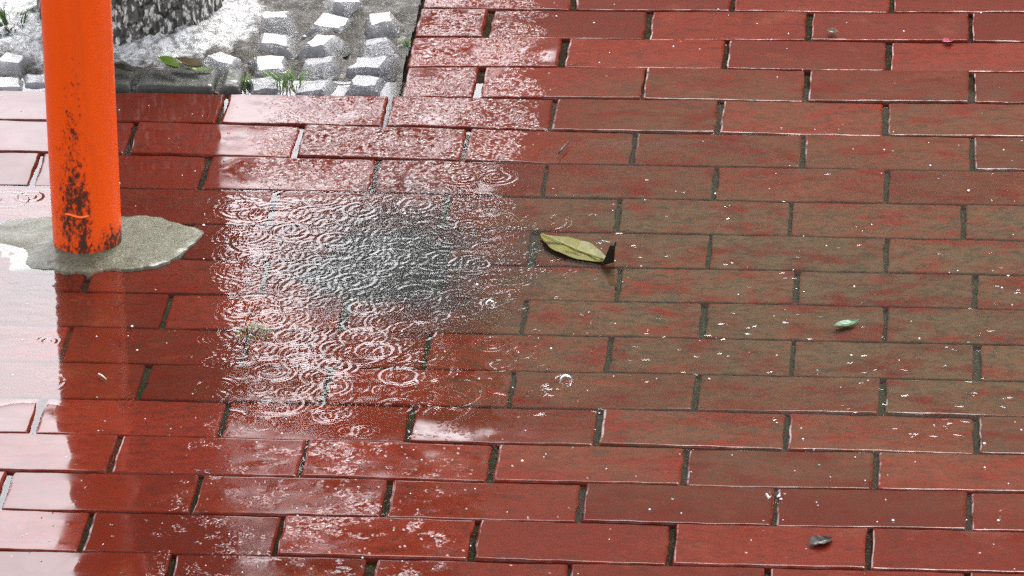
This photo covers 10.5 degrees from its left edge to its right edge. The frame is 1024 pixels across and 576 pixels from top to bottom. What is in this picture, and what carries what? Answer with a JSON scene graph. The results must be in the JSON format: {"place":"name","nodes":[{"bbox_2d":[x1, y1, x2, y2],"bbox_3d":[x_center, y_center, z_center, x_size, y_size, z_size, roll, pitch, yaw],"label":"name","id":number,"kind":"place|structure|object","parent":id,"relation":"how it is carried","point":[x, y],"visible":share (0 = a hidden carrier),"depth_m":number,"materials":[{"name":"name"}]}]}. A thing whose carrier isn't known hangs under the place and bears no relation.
{"place":"outdoors","nodes":[
{"label":"outdoors","id":0,"kind":"place"},
{"bbox_2d":[0,0,1023,575],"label":"pavement","id":1,"kind":"structure","parent":0,"point":[716,510],"depth_m":6.49,"materials":[{"name":"red brick"}]},
{"bbox_2d":[0,215,203,279],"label":"concrete footing","id":2,"kind":"object","parent":1,"relation":"on","point":[148,242],"visible":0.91,"depth_m":6.68,"materials":[{"name":"grey concrete"}]},
{"bbox_2d":[40,0,121,253],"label":"orange pole","id":3,"kind":"object","parent":2,"relation":"on","point":[79,73],"visible":1,"depth_m":6.61,"materials":[{"name":"metal"}]},
{"bbox_2d":[0,0,420,98],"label":"tree pit soil","id":4,"kind":"object","parent":1,"relation":"in","point":[231,27],"visible":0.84,"depth_m":7.29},
{"bbox_2d":[0,77,23,90],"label":"granite sett","id":5,"kind":"object","parent":4,"relation":"on","point":[11,84],"visible":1,"depth_m":7.15,"materials":[{"name":"grey stone"}]},
{"bbox_2d":[0,5,36,34],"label":"grass tuft","id":6,"kind":"object","parent":4,"relation":"on","point":[3,17],"visible":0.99,"depth_m":7.33,"materials":[{"name":"green plant"}]},
{"bbox_2d":[21,74,44,90],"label":"granite sett","id":7,"kind":"object","parent":4,"relation":"on","point":[34,82],"visible":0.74,"depth_m":7.16,"materials":[{"name":"grey stone"}]},
{"bbox_2d":[37,0,223,45],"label":"street tree","id":8,"kind":"object","parent":4,"relation":"on","point":[133,20],"visible":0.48,"depth_m":7.27,"materials":[{"name":"grey plant"}]},
{"bbox_2d":[226,72,258,89],"bbox_3d":[-0.343,-0.266,7.149,0.052,0.014,0.041,1,24,4],"label":"grass tuft","id":9,"kind":"object","parent":4,"relation":"on","point":[244,82],"visible":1,"depth_m":7.15,"materials":[{"name":"green plant"}]},
{"bbox_2d":[246,76,282,94],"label":"granite sett","id":10,"kind":"object","parent":4,"relation":"on","point":[262,86],"visible":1,"depth_m":7.13,"materials":[{"name":"grey stone"}]},
{"bbox_2d":[248,55,293,80],"bbox_3d":[-0.313,-0.282,7.212,0.063,0.026,0.070,-2,33,-5],"label":"granite sett","id":11,"kind":"object","parent":4,"relation":"on","point":[280,65],"visible":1,"depth_m":7.20,"materials":[{"name":"grey stone"}]},
{"bbox_2d":[262,67,313,89],"bbox_3d":[-0.290,-0.268,7.151,0.071,0.017,0.060,1,24,4],"label":"grass tuft","id":12,"kind":"object","parent":4,"relation":"on","point":[291,78],"visible":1,"depth_m":7.16,"materials":[{"name":"green plant"}]},
{"bbox_2d":[295,56,342,85],"bbox_3d":[-0.249,-0.281,7.205,0.066,0.028,0.074,-4,17,9],"label":"granite sett","id":13,"kind":"object","parent":4,"relation":"on","point":[326,68],"visible":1,"depth_m":7.19,"materials":[{"name":"grey stone"}]},
{"bbox_2d":[295,79,343,95],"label":"granite sett","id":14,"kind":"object","parent":4,"relation":"on","point":[328,87],"visible":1,"depth_m":7.13,"materials":[{"name":"grey stone"}]},
{"bbox_2d":[297,35,352,59],"bbox_3d":[-0.248,-0.312,7.276,0.062,0.027,0.068,4,28,26],"label":"granite sett","id":15,"kind":"object","parent":4,"relation":"on","point":[316,46],"visible":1,"depth_m":7.26,"materials":[{"name":"grey stone"}]},
{"bbox_2d":[301,13,355,39],"bbox_3d":[-0.237,-0.340,7.341,0.067,0.026,0.078,14,33,16],"label":"granite sett","id":16,"kind":"object","parent":4,"relation":"on","point":[323,22],"visible":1,"depth_m":7.33,"materials":[{"name":"grey stone"}]},
{"bbox_2d":[321,0,362,17],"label":"granite sett","id":17,"kind":"object","parent":4,"relation":"on","point":[344,8],"visible":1,"depth_m":7.39,"materials":[{"name":"grey stone"}]},
{"bbox_2d":[343,75,394,96],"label":"granite sett","id":18,"kind":"object","parent":4,"relation":"on","point":[362,85],"visible":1,"depth_m":7.12,"materials":[{"name":"grey stone"}]},
{"bbox_2d":[346,56,399,83],"bbox_3d":[-0.183,-0.279,7.199,0.065,0.028,0.074,0,25,19],"label":"granite sett","id":19,"kind":"object","parent":4,"relation":"on","point":[386,69],"visible":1,"depth_m":7.19,"materials":[{"name":"grey stone"}]},
{"bbox_2d":[357,37,400,58],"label":"granite sett","id":20,"kind":"object","parent":4,"relation":"on","point":[378,47],"visible":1,"depth_m":7.25,"materials":[{"name":"grey stone"}]},
{"bbox_2d":[364,12,406,39],"bbox_3d":[-0.172,-0.343,7.338,0.063,0.029,0.068,-12,25,-4],"label":"granite sett","id":21,"kind":"object","parent":4,"relation":"on","point":[382,25],"visible":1,"depth_m":7.32,"materials":[{"name":"grey stone"}]},
{"bbox_2d":[397,38,416,47],"bbox_3d":[-0.137,-0.320,7.266,0.018,0.012,0.028,-14,27,-27],"label":"grass tuft","id":22,"kind":"object","parent":4,"relation":"on","point":[406,45],"visible":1,"depth_m":7.27,"materials":[{"name":"green plant"}]},
{"bbox_2d":[0,0,980,575],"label":"jointing sand","id":23,"kind":"structure","parent":1,"relation":"on","point":[360,266],"depth_m":6.62,"materials":[{"name":"grey sand"}]},
{"bbox_2d":[0,52,30,78],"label":"granite sett","id":24,"kind":"object","parent":23,"relation":"on","point":[13,65],"visible":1,"depth_m":7.20,"materials":[{"name":"grey stone"}]},
{"bbox_2d":[114,67,134,92],"bbox_3d":[-0.540,-0.251,7.177,0.109,0.051,0.065,1,24,4],"label":"kerb stone","id":25,"kind":"object","parent":23,"relation":"on","point":[124,80],"visible":0.23,"depth_m":7.15,"materials":[{"name":"grey stone"}]},
{"bbox_2d":[114,64,136,70],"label":"fallen leaf","id":26,"kind":"object","parent":25,"relation":"on","point":[125,67],"visible":0.88,"depth_m":7.17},
{"bbox_2d":[136,68,219,94],"bbox_3d":[-0.428,-0.249,7.169,0.101,0.051,0.065,1,24,4],"label":"kerb stone","id":27,"kind":"object","parent":23,"relation":"on","point":[167,80],"visible":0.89,"depth_m":7.14,"materials":[{"name":"grey stone"}]},
{"bbox_2d":[157,56,179,67],"bbox_3d":[-0.440,-0.288,7.161,0.019,0.009,0.051,-19,30,-35],"label":"fallen leaf","id":28,"kind":"object","parent":27,"relation":"on","point":[169,61],"visible":1,"depth_m":7.17,"materials":[{"name":"green plant"}]},
{"bbox_2d":[174,57,203,66],"bbox_3d":[-0.414,-0.288,7.166,0.050,0.008,0.019,16,29,32],"label":"fallen leaf","id":29,"kind":"object","parent":27,"relation":"on","point":[189,62],"visible":1,"depth_m":7.17,"materials":[{"name":"brown plant"}]},
{"bbox_2d":[183,67,214,70],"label":"fallen leaf","id":30,"kind":"object","parent":27,"relation":"on","point":[194,69],"visible":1,"depth_m":7.17,"materials":[{"name":"green plant"}]},
{"bbox_2d":[201,52,240,75],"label":"granite sett","id":31,"kind":"object","parent":23,"relation":"on","point":[221,62],"visible":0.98,"depth_m":7.21,"materials":[{"name":"grey stone"}]},
{"bbox_2d":[219,69,245,95],"bbox_3d":[-0.358,-0.248,7.164,0.027,0.050,0.063,1,24,4],"label":"kerb stone","id":32,"kind":"object","parent":23,"relation":"on","point":[231,85],"visible":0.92,"depth_m":7.14,"materials":[{"name":"grey stone"}]},
{"bbox_2d":[255,33,297,59],"bbox_3d":[-0.308,-0.315,7.287,0.072,0.028,0.079,4,23,5],"label":"granite sett","id":33,"kind":"object","parent":23,"relation":"on","point":[280,45],"visible":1,"depth_m":7.26,"materials":[{"name":"grey stone"}]},
{"bbox_2d":[259,11,301,40],"bbox_3d":[-0.312,-0.345,7.348,0.070,0.033,0.080,-4,20,-4],"label":"granite sett","id":34,"kind":"object","parent":23,"relation":"on","point":[281,22],"visible":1,"depth_m":7.33,"materials":[{"name":"grey stone"}]},
{"bbox_2d":[1,4,1021,573],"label":"rain beads","id":35,"kind":"object","parent":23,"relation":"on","point":[551,348],"visible":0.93,"depth_m":6.45,"materials":[{"name":"clear liquid"}]},
{"bbox_2d":[810,535,832,544],"bbox_3d":[0.330,0.270,5.942,0.026,0.006,0.021,1,24,3],"label":"fallen leaf","id":36,"kind":"object","parent":1,"relation":"on","point":[816,539],"visible":1,"depth_m":5.95,"materials":[{"name":"grey plant"}]},
{"bbox_2d":[827,27,837,32],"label":"fallen leaf","id":37,"kind":"object","parent":1,"relation":"on","point":[833,29],"visible":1,"depth_m":7.28,"materials":[{"name":"brown plant"}]},
{"bbox_2d":[942,38,952,42],"bbox_3d":[0.565,-0.320,7.243,0.013,0.004,0.013,11,27,25],"label":"flower petal","id":38,"kind":"object","parent":1,"relation":"on","point":[947,40],"visible":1,"depth_m":7.25,"materials":[{"name":"pink plant"}]},
{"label":"puddle water","id":39,"kind":"structure","parent":1,"relation":"on","visible":0},
{"bbox_2d":[234,321,270,339],"bbox_3d":[-0.299,0.049,6.461,0.049,0.008,0.046,1,24,4],"label":"grass tuft","id":40,"kind":"object","parent":39,"relation":"on","point":[257,327],"visible":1,"depth_m":6.47,"materials":[{"name":"green plant"}]},
{"bbox_2d":[558,140,569,153],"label":"twig","id":41,"kind":"object","parent":39,"relation":"on","point":[563,147],"visible":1,"depth_m":6.94,"materials":[{"name":"brown wood"}]},
{"bbox_2d":[540,233,616,265],"bbox_3d":[0.078,-0.058,6.655,0.046,0.032,0.129,-22,32,-39],"label":"fallen leaf","id":42,"kind":"object","parent":39,"relation":"on","point":[577,249],"visible":1,"depth_m":6.66,"materials":[{"name":"yellow plant"}]},
{"bbox_2d":[834,319,858,325],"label":"fallen leaf","id":43,"kind":"object","parent":39,"relation":"on","point":[845,322],"visible":1,"depth_m":6.46,"materials":[{"name":"green plant"}]}
]}

